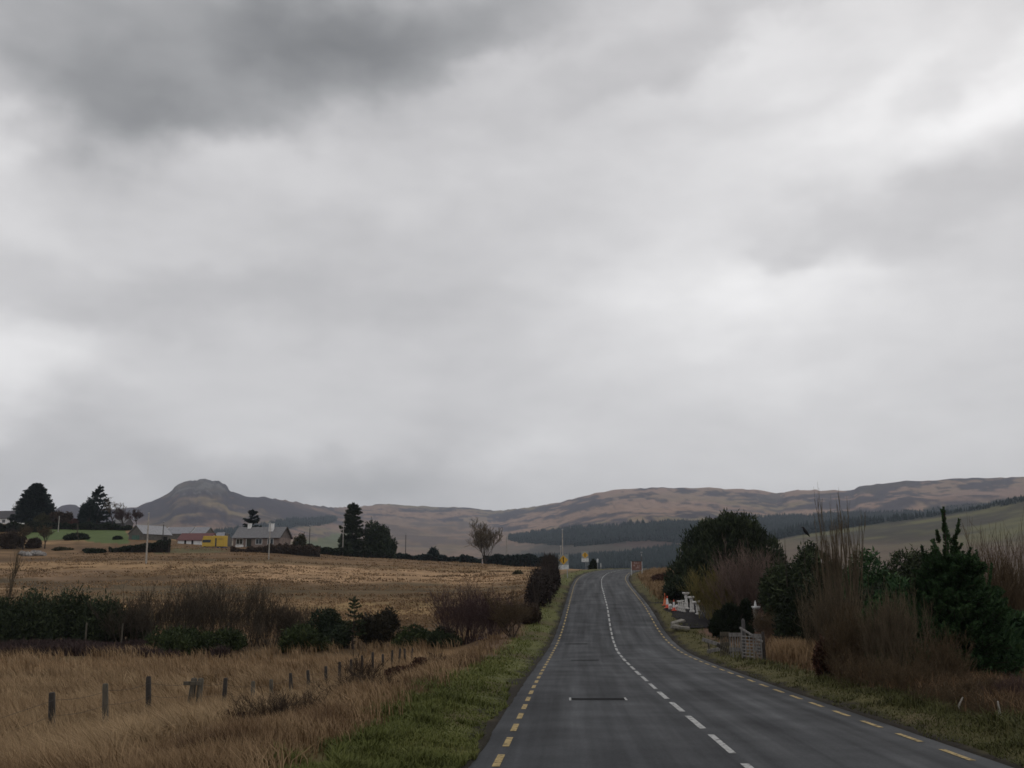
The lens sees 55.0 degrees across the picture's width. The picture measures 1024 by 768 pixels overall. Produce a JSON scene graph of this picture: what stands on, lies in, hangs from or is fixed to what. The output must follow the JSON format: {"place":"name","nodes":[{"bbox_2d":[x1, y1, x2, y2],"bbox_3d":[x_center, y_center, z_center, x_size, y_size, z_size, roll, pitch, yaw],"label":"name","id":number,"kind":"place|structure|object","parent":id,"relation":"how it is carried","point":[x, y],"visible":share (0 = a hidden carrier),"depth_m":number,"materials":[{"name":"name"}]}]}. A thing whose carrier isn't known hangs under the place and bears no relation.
{"place":"outdoors","nodes":[
{"label":"outdoors","id":0,"kind":"place"},
{"bbox_2d":[0,524,1023,767],"bbox_3d":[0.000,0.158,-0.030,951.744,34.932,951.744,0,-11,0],"label":"ground","id":1,"kind":"structure","parent":0,"point":[100,539],"depth_m":122.78,"materials":[{"name":"plant"}]},
{"bbox_2d":[0,593,25,641],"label":"gorse bush","id":2,"kind":"object","parent":1,"relation":"on","point":[4,613],"visible":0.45,"depth_m":69.16,"materials":[{"name":"green plant"}]},
{"bbox_2d":[0,530,26,548],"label":"brown shrub","id":3,"kind":"object","parent":1,"relation":"on","point":[7,539],"visible":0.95,"depth_m":222.06,"materials":[{"name":"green plant"}]},
{"bbox_2d":[5,542,24,603],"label":"bare sapling","id":4,"kind":"object","parent":1,"relation":"on","point":[14,571],"visible":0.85,"depth_m":71.52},
{"bbox_2d":[0,521,49,531],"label":"field hedge","id":5,"kind":"object","parent":1,"relation":"on","point":[12,526],"visible":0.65,"depth_m":295.87,"materials":[{"name":"green plant"}]},
{"bbox_2d":[7,482,56,523],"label":"spruce tree","id":6,"kind":"object","parent":1,"relation":"on","point":[34,501],"visible":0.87,"depth_m":340.01,"materials":[{"name":"green plant"}]},
{"bbox_2d":[24,537,41,547],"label":"brown shrub","id":7,"kind":"object","parent":1,"relation":"on","point":[35,542],"visible":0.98,"depth_m":224.56,"materials":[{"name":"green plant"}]},
{"bbox_2d":[0,586,66,642],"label":"gorse bush","id":8,"kind":"object","parent":1,"relation":"on","point":[28,624],"visible":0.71,"depth_m":68.83,"materials":[{"name":"green plant"}]},
{"bbox_2d":[35,523,53,548],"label":"ivy tree","id":9,"kind":"object","parent":1,"relation":"on","point":[44,533],"visible":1,"depth_m":221.01,"materials":[{"name":"green plant"}]},
{"bbox_2d":[49,510,73,523],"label":"brown shrub","id":10,"kind":"object","parent":1,"relation":"on","point":[64,517],"visible":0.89,"depth_m":337.84,"materials":[{"name":"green plant"}]},
{"bbox_2d":[37,580,95,642],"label":"gorse bush","id":11,"kind":"object","parent":1,"relation":"on","point":[70,607],"visible":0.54,"depth_m":69.33,"materials":[{"name":"green plant"}]},
{"bbox_2d":[62,532,90,539],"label":"laurel bush","id":12,"kind":"object","parent":1,"relation":"on","point":[80,536],"visible":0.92,"depth_m":256.20,"materials":[{"name":"green plant"}]},
{"bbox_2d":[24,520,132,530],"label":"field hedge","id":13,"kind":"object","parent":1,"relation":"on","point":[88,525],"visible":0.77,"depth_m":313.74,"materials":[{"name":"green plant"}]},
{"bbox_2d":[76,498,96,523],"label":"yew tree","id":14,"kind":"object","parent":1,"relation":"on","point":[87,510],"visible":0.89,"depth_m":337.03,"materials":[{"name":"green plant"}]},
{"bbox_2d":[69,588,128,642],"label":"gorse bush","id":15,"kind":"object","parent":1,"relation":"on","point":[93,633],"visible":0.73,"depth_m":68.92,"materials":[{"name":"green plant"}]},
{"bbox_2d":[87,485,115,524],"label":"spruce tree","id":16,"kind":"object","parent":1,"relation":"on","point":[97,495],"visible":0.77,"depth_m":342.86,"materials":[{"name":"green plant"}]},
{"bbox_2d":[0,637,237,658],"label":"dark heather","id":17,"kind":"object","parent":1,"relation":"on","point":[77,647],"visible":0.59,"depth_m":61.22,"materials":[{"name":"plant"}]},
{"bbox_2d":[103,605,153,642],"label":"gorse bush","id":18,"kind":"object","parent":1,"relation":"on","point":[134,633],"visible":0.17,"depth_m":70.47,"materials":[{"name":"green plant"}]},
{"bbox_2d":[3,693,254,732],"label":"dry grass","id":19,"kind":"structure","parent":1,"relation":"on","point":[93,716],"depth_m":20.08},
{"bbox_2d":[87,583,172,642],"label":"bare scrub","id":20,"kind":"object","parent":1,"relation":"on","point":[130,625],"visible":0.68,"depth_m":68.32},
{"bbox_2d":[108,539,170,552],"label":"field hedge","id":21,"kind":"object","parent":1,"relation":"on","point":[161,546],"visible":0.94,"depth_m":203.91,"materials":[{"name":"green plant"}]},
{"bbox_2d":[128,525,172,540],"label":"gabled shed","id":22,"kind":"structure","parent":1,"relation":"on","point":[137,532],"depth_m":255.25,"materials":[{"name":"grey metal"}]},
{"bbox_2d":[124,574,229,639],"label":"bare scrub","id":23,"kind":"object","parent":1,"relation":"on","point":[148,613],"visible":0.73,"depth_m":67.80,"materials":[{"name":"plant"}]},
{"bbox_2d":[144,622,210,655],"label":"gorse bush","id":24,"kind":"object","parent":1,"relation":"on","point":[174,638],"visible":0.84,"depth_m":62.83,"materials":[{"name":"green plant"}]},
{"bbox_2d":[167,527,194,539],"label":"farm shed","id":25,"kind":"structure","parent":1,"relation":"on","point":[176,532],"depth_m":283.37,"materials":[{"name":"grey metal"}]},
{"bbox_2d":[176,533,216,544],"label":"red roofed shed","id":26,"kind":"structure","parent":1,"relation":"on","point":[189,538],"depth_m":247.88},
{"bbox_2d":[2,648,413,730],"bbox_3d":[-7.208,10.710,35.829,0.500,3.133,43.279,-1,-11,4],"label":"wire fence","id":27,"kind":"object","parent":1,"relation":"on","point":[193,682],"visible":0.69,"depth_m":24.68,"materials":[{"name":"brown wood"}]},
{"bbox_2d":[158,569,260,632],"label":"bare scrub","id":28,"kind":"object","parent":1,"relation":"on","point":[211,613],"visible":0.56,"depth_m":69.48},
{"bbox_2d":[202,536,227,547],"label":"yellow van","id":29,"kind":"object","parent":1,"relation":"on","point":[216,541],"visible":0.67,"depth_m":230.22,"materials":[{"name":"paint"}]},
{"bbox_2d":[189,627,248,653],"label":"gorse bush","id":30,"kind":"object","parent":1,"relation":"on","point":[235,639],"visible":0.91,"depth_m":63.30,"materials":[{"name":"green plant"}]},
{"bbox_2d":[185,572,283,648],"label":"bare scrub","id":31,"kind":"object","parent":1,"relation":"on","point":[235,620],"visible":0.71,"depth_m":68.49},
{"bbox_2d":[0,628,484,767],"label":"tall grass","id":32,"kind":"structure","parent":1,"relation":"on","point":[156,664],"depth_m":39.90,"materials":[{"name":"plant"}]},
{"bbox_2d":[242,509,261,526],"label":"spruce tree","id":33,"kind":"object","parent":1,"relation":"on","point":[252,512],"visible":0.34,"depth_m":272.39,"materials":[{"name":"green plant"}]},
{"bbox_2d":[218,585,294,648],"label":"bare scrub","id":34,"kind":"object","parent":1,"relation":"on","point":[280,622],"visible":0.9,"depth_m":67.66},
{"bbox_2d":[231,523,292,547],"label":"bungalow","id":35,"kind":"object","parent":1,"relation":"on","point":[250,535],"visible":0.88,"depth_m":238.04,"materials":[{"name":"grey stone"}]},
{"bbox_2d":[0,544,539,637],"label":"moor tussocks","id":36,"kind":"object","parent":1,"relation":"on","point":[423,619],"visible":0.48,"depth_m":134.38,"materials":[{"name":"plant"}]},
{"bbox_2d":[230,542,320,556],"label":"bramble bank","id":37,"kind":"structure","parent":1,"relation":"on","point":[310,550],"depth_m":210.17,"materials":[{"name":"brown plant"}]},
{"bbox_2d":[224,679,344,720],"bbox_3d":[-4.045,5.810,17.692,2.216,1.042,1.949,0,-11,0],"label":"thorn shrub","id":38,"kind":"object","parent":1,"relation":"on","point":[275,707],"visible":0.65,"depth_m":17.49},
{"bbox_2d":[269,598,322,638],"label":"bare scrub","id":39,"kind":"object","parent":1,"relation":"on","point":[297,616],"visible":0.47,"depth_m":67.81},
{"bbox_2d":[277,621,332,652],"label":"gorse bush","id":40,"kind":"object","parent":1,"relation":"on","point":[302,634],"visible":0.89,"depth_m":62.95,"materials":[{"name":"green plant"}]},
{"bbox_2d":[78,586,554,767],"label":"straw tufts","id":41,"kind":"object","parent":1,"relation":"on","point":[207,756],"visible":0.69,"depth_m":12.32,"materials":[{"name":"beige plant"}]},
{"bbox_2d":[307,607,355,648],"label":"dark bush","id":42,"kind":"object","parent":1,"relation":"on","point":[330,623],"visible":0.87,"depth_m":66.75,"materials":[{"name":"green plant"}]},
{"bbox_2d":[307,543,394,558],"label":"field hedge","id":43,"kind":"object","parent":1,"relation":"on","point":[364,553],"visible":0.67,"depth_m":241.10,"materials":[{"name":"green plant"}]},
{"bbox_2d":[336,502,367,549],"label":"spruce tree","id":44,"kind":"object","parent":1,"relation":"on","point":[352,521],"visible":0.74,"depth_m":252.57,"materials":[{"name":"green plant"}]},
{"bbox_2d":[340,596,366,648],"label":"scots pine","id":45,"kind":"object","parent":1,"relation":"on","point":[359,621],"visible":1,"depth_m":66.08,"materials":[{"name":"green plant"}]},
{"bbox_2d":[312,667,399,694],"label":"thorn shrub","id":46,"kind":"object","parent":1,"relation":"on","point":[359,677],"visible":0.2,"depth_m":22.10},
{"bbox_2d":[335,646,387,681],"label":"thorn shrub","id":47,"kind":"object","parent":1,"relation":"on","point":[359,664],"visible":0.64,"depth_m":27.81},
{"bbox_2d":[352,605,400,646],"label":"dark bush","id":48,"kind":"object","parent":1,"relation":"on","point":[383,626],"visible":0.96,"depth_m":66.26,"materials":[{"name":"green plant"}]},
{"bbox_2d":[363,517,390,550],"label":"holly tree","id":49,"kind":"object","parent":1,"relation":"on","point":[373,541],"visible":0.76,"depth_m":252.41,"materials":[{"name":"green plant"}]},
{"bbox_2d":[381,534,397,558],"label":"holly tree","id":50,"kind":"object","parent":1,"relation":"on","point":[391,545],"visible":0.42,"depth_m":252.51,"materials":[{"name":"green plant"}]},
{"bbox_2d":[219,570,581,767],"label":"verge grass","id":51,"kind":"structure","parent":1,"relation":"on","point":[378,746],"depth_m":14.82,"materials":[{"name":"plant"}]},
{"bbox_2d":[384,664,417,677],"bbox_3d":[-3.498,9.172,30.753,1.818,0.839,1.437,-9,-14,38],"label":"bracken mound","id":52,"kind":"object","parent":1,"relation":"on","point":[398,668],"visible":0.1,"depth_m":30.95,"materials":[{"name":"brown plant"}]},
{"bbox_2d":[388,623,430,648],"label":"dark bush","id":53,"kind":"object","parent":1,"relation":"on","point":[418,633],"visible":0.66,"depth_m":64.41,"materials":[{"name":"green plant"}]},
{"bbox_2d":[394,552,481,562],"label":"field hedge","id":54,"kind":"object","parent":1,"relation":"on","point":[463,558],"visible":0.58,"depth_m":262.66,"materials":[{"name":"green plant"}]},
{"bbox_2d":[424,625,462,647],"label":"dark bush","id":55,"kind":"object","parent":1,"relation":"on","point":[432,637],"visible":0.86,"depth_m":63.16,"materials":[{"name":"green plant"}]},
{"bbox_2d":[421,579,509,646],"bbox_3d":[-3.425,14.905,64.327,5.367,4.661,6.430,4,-12,-21],"label":"purple shrub","id":56,"kind":"object","parent":1,"relation":"on","point":[448,612],"visible":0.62,"depth_m":63.89,"materials":[{"name":"plant"}]},
{"bbox_2d":[465,518,503,563],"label":"bare tree","id":57,"kind":"object","parent":1,"relation":"on","point":[482,536],"visible":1,"depth_m":268.81,"materials":[{"name":"brown plant"}]},
{"bbox_2d":[450,586,527,640],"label":"purple shrub","id":58,"kind":"object","parent":1,"relation":"on","point":[485,614],"visible":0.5,"depth_m":60.26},
{"bbox_2d":[482,589,533,636],"bbox_3d":[-0.089,13.114,55.757,3.192,2.960,2.453,3,-11,-17],"label":"roadside thorn","id":59,"kind":"object","parent":1,"relation":"on","point":[502,618],"visible":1,"depth_m":55.48,"materials":[{"name":"brown plant"}]},
{"bbox_2d":[482,553,556,566],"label":"field hedge","id":60,"kind":"object","parent":1,"relation":"on","point":[527,560],"visible":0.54,"depth_m":269.53,"materials":[{"name":"green plant"}]},
{"bbox_2d":[519,601,542,624],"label":"brown bramble","id":61,"kind":"object","parent":1,"relation":"on","point":[536,614],"visible":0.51,"depth_m":63.73,"materials":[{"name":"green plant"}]},
{"bbox_2d":[523,557,561,606],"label":"beech hedge","id":62,"kind":"object","parent":1,"relation":"on","point":[544,581],"visible":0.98,"depth_m":77.44,"materials":[{"name":"brown plant"}]},
{"bbox_2d":[539,552,562,583],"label":"beech hedge","id":63,"kind":"object","parent":1,"relation":"on","point":[548,557],"visible":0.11,"depth_m":107.48,"materials":[{"name":"brown plant"}]},
{"bbox_2d":[636,566,679,599],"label":"bank grass","id":64,"kind":"structure","parent":1,"relation":"on","point":[645,578],"depth_m":107.70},
{"bbox_2d":[662,574,698,602],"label":"laurel bush","id":65,"kind":"object","parent":1,"relation":"on","point":[671,591],"visible":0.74,"depth_m":80.47,"materials":[{"name":"green plant"}]},
{"bbox_2d":[674,561,738,619],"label":"willow shrub","id":66,"kind":"object","parent":1,"relation":"on","point":[697,588],"visible":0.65,"depth_m":66.17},
{"bbox_2d":[661,507,788,606],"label":"cypress tree","id":67,"kind":"object","parent":1,"relation":"on","point":[705,536],"visible":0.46,"depth_m":83.44,"materials":[{"name":"green plant"}]},
{"bbox_2d":[720,632,729,655],"bbox_3d":[8.926,10.916,41.216,0.436,1.014,0.058,2,-5,-11],"label":"picket panel","id":68,"kind":"object","parent":1,"relation":"on","point":[724,643],"visible":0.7,"depth_m":41.21,"materials":[{"name":"grey wood"}]},
{"bbox_2d":[707,597,754,640],"bbox_3d":[11.892,12.863,53.536,2.785,2.523,1.650,0,-11,0],"label":"clipped conifer","id":69,"kind":"object","parent":1,"relation":"on","point":[728,617],"visible":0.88,"depth_m":53.20,"materials":[{"name":"green plant"}]},
{"bbox_2d":[729,633,741,656],"bbox_3d":[9.027,10.552,39.705,0.520,0.978,0.058,1,-11,-6],"label":"picket panel","id":70,"kind":"object","parent":1,"relation":"on","point":[735,649],"visible":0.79,"depth_m":39.72,"materials":[{"name":"grey wood"}]},
{"bbox_2d":[739,627,762,658],"bbox_3d":[9.392,10.226,38.560,0.059,1.328,1.124,8,-14,-37],"label":"lattice panel","id":71,"kind":"object","parent":1,"relation":"on","point":[749,639],"visible":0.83,"depth_m":38.64,"materials":[{"name":"grey wood"}]},
{"bbox_2d":[699,535,825,620],"bbox_3d":[16.030,12.943,64.718,7.784,6.374,6.480,3,-11,-14],"label":"bare shrub","id":72,"kind":"object","parent":1,"relation":"on","point":[744,583],"visible":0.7,"depth_m":63.95,"materials":[{"name":"plant"}]},
{"bbox_2d":[749,609,778,639],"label":"bare shrub","id":73,"kind":"object","parent":1,"relation":"on","point":[761,625],"visible":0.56,"depth_m":54.71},
{"bbox_2d":[757,562,817,630],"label":"laurel bush","id":74,"kind":"object","parent":1,"relation":"on","point":[772,586],"visible":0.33,"depth_m":57.88,"materials":[{"name":"green plant"}]},
{"bbox_2d":[771,584,845,642],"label":"laurel bush","id":75,"kind":"object","parent":1,"relation":"on","point":[785,627],"visible":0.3,"depth_m":49.88,"materials":[{"name":"green plant"}]},
{"bbox_2d":[787,540,843,597],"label":"laurel bush","id":76,"kind":"object","parent":1,"relation":"on","point":[809,551],"visible":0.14,"depth_m":64.15,"materials":[{"name":"green plant"}]},
{"bbox_2d":[631,574,1023,767],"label":"verge grass","id":77,"kind":"structure","parent":1,"relation":"on","point":[1006,721],"depth_m":17.68,"materials":[{"name":"plant"}]},
{"bbox_2d":[811,633,846,678],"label":"undergrowth clump","id":78,"kind":"object","parent":1,"relation":"on","point":[819,665],"visible":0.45,"depth_m":27.43,"materials":[{"name":"brown plant"}]},
{"bbox_2d":[789,566,872,646],"bbox_3d":[11.499,8.348,34.961,2.846,3.868,3.435,-7,-13,34],"label":"bare shrub","id":79,"kind":"object","parent":1,"relation":"on","point":[814,614],"visible":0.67,"depth_m":34.66,"materials":[{"name":"plant"}]},
{"bbox_2d":[811,482,865,646],"bbox_3d":[12.356,7.233,37.194,2.109,7.112,2.937,0,-11,0],"label":"tall willow","id":80,"kind":"object","parent":1,"relation":"on","point":[836,562],"visible":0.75,"depth_m":36.99,"materials":[{"name":"plant"}]},
{"bbox_2d":[812,596,888,681],"bbox_3d":[9.017,6.868,26.186,2.150,2.484,1.935,0,-11,0],"label":"roadside shrub","id":81,"kind":"object","parent":1,"relation":"on","point":[850,632],"visible":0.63,"depth_m":26.08,"materials":[{"name":"plant"}]},
{"bbox_2d":[701,600,1023,720],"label":"brown undergrowth","id":82,"kind":"object","parent":1,"relation":"on","point":[809,665],"visible":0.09,"depth_m":21.43,"materials":[{"name":"plant"}]},
{"bbox_2d":[818,645,912,688],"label":"undergrowth clump","id":83,"kind":"object","parent":1,"relation":"on","point":[872,665],"visible":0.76,"depth_m":23.50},
{"bbox_2d":[831,544,900,599],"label":"laurel bush","id":84,"kind":"object","parent":1,"relation":"on","point":[876,577],"visible":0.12,"depth_m":52.46,"materials":[{"name":"green plant"}]},
{"bbox_2d":[844,580,887,622],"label":"laurel bush","id":85,"kind":"object","parent":1,"relation":"on","point":[875,586],"visible":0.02,"depth_m":42.92,"materials":[{"name":"green plant"}]},
{"bbox_2d":[849,573,936,686],"bbox_3d":[9.497,6.316,24.806,2.054,3.049,2.309,0,-11,0],"label":"roadside shrub","id":86,"kind":"object","parent":1,"relation":"on","point":[881,629],"visible":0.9,"depth_m":24.76,"materials":[{"name":"plant"}]},
{"bbox_2d":[857,576,947,663],"bbox_3d":[12.879,8.023,32.138,3.551,3.585,3.539,0,-11,0],"label":"pine shrub","id":87,"kind":"object","parent":1,"relation":"on","point":[894,584],"visible":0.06,"depth_m":32.13,"materials":[{"name":"green plant"}]},
{"bbox_2d":[877,544,930,582],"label":"laurel bush","id":88,"kind":"object","parent":1,"relation":"on","point":[910,563],"visible":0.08,"depth_m":56.62,"materials":[{"name":"green plant"}]},
{"bbox_2d":[861,651,969,695],"bbox_3d":[8.689,6.260,21.113,2.215,1.057,2.004,11,-15,-44],"label":"undergrowth clump","id":89,"kind":"object","parent":1,"relation":"on","point":[893,675],"visible":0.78,"depth_m":21.03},
{"bbox_2d":[902,623,977,683],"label":"roadside shrub","id":90,"kind":"object","parent":1,"relation":"on","point":[950,661],"visible":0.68,"depth_m":21.59,"materials":[{"name":"plant"}]},
{"bbox_2d":[902,677,1006,706],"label":"undergrowth clump","id":91,"kind":"object","parent":1,"relation":"on","point":[944,692],"visible":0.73,"depth_m":18.75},
{"bbox_2d":[894,506,1023,676],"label":"young pine","id":92,"kind":"object","parent":1,"relation":"on","point":[976,610],"visible":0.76,"depth_m":27.68,"materials":[{"name":"green plant"}]},
{"bbox_2d":[935,669,1016,699],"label":"roadside shrub","id":93,"kind":"object","parent":1,"relation":"on","point":[980,678],"visible":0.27,"depth_m":19.06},
{"bbox_2d":[938,683,1023,715],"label":"undergrowth clump","id":94,"kind":"object","parent":1,"relation":"on","point":[976,707],"visible":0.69,"depth_m":16.75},
{"bbox_2d":[972,549,1007,604],"bbox_3d":[15.596,7.553,32.024,2.756,4.333,2.972,0,-11,0],"label":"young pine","id":95,"kind":"object","parent":1,"relation":"on","point":[999,594],"depth_m":32.17,"materials":[{"name":"green plant"}]},
{"bbox_2d":[961,510,1023,671],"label":"bare shrub","id":96,"kind":"object","parent":1,"relation":"on","point":[1014,594],"visible":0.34,"depth_m":34.92,"materials":[{"name":"plant"}]},
{"bbox_2d":[977,670,1023,697],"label":"roadside shrub","id":97,"kind":"object","parent":1,"relation":"on","point":[1010,683],"visible":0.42,"depth_m":18.48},
{"bbox_2d":[989,597,1023,678],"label":"pine shrub","id":98,"kind":"object","parent":1,"relation":"on","point":[1013,627],"visible":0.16,"depth_m":28.88,"materials":[{"name":"green plant"}]},
{"bbox_2d":[0,0,1023,510],"label":"sky","id":99,"kind":"structure","parent":0,"point":[494,255],"materials":[{"name":"grey"}]},
{"bbox_2d":[55,477,1023,584],"bbox_3d":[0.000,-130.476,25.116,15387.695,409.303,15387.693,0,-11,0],"label":"hills","id":100,"kind":"structure","parent":0,"point":[220,505],"depth_m":2702.07,"materials":[{"name":"plant"}]},
{"bbox_2d":[212,515,337,537],"bbox_3d":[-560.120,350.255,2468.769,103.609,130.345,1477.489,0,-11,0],"label":"hillside forest","id":101,"kind":"object","parent":100,"relation":"on","point":[293,521],"visible":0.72,"depth_m":2450.58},
{"bbox_2d":[506,541,681,568],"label":"valley forest","id":102,"kind":"object","parent":100,"relation":"on","point":[663,555],"visible":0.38,"depth_m":1195.09,"materials":[{"name":"plant"}]},
{"bbox_2d":[508,495,1023,546],"bbox_3d":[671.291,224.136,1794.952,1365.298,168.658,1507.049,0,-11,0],"label":"plantation forest","id":103,"kind":"object","parent":100,"relation":"on","point":[779,526],"visible":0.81,"depth_m":1789.87,"materials":[{"name":"plant"}]},
{"bbox_2d":[647,602,761,627],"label":"driveway","id":104,"kind":"structure","parent":0,"point":[693,618],"depth_m":67.57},
{"bbox_2d":[468,569,1012,767],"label":"road","id":105,"kind":"structure","parent":0,"point":[755,724],"depth_m":17.43,"materials":[{"name":"asphalt"}]},
{"bbox_2d":[601,571,753,767],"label":"line marking","id":106,"kind":"object","parent":105,"relation":"on","point":[728,749],"visible":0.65,"depth_m":17.34,"materials":[{"name":"white paint"}]},
{"bbox_2d":[492,569,973,765],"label":"edge line marking","id":107,"kind":"object","parent":105,"relation":"on","point":[500,757],"visible":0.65,"depth_m":17.66,"materials":[{"name":"yellow paint"}]},
{"bbox_2d":[766,634,860,673],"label":"pale grass","id":108,"kind":"structure","parent":0,"point":[800,647],"depth_m":36.20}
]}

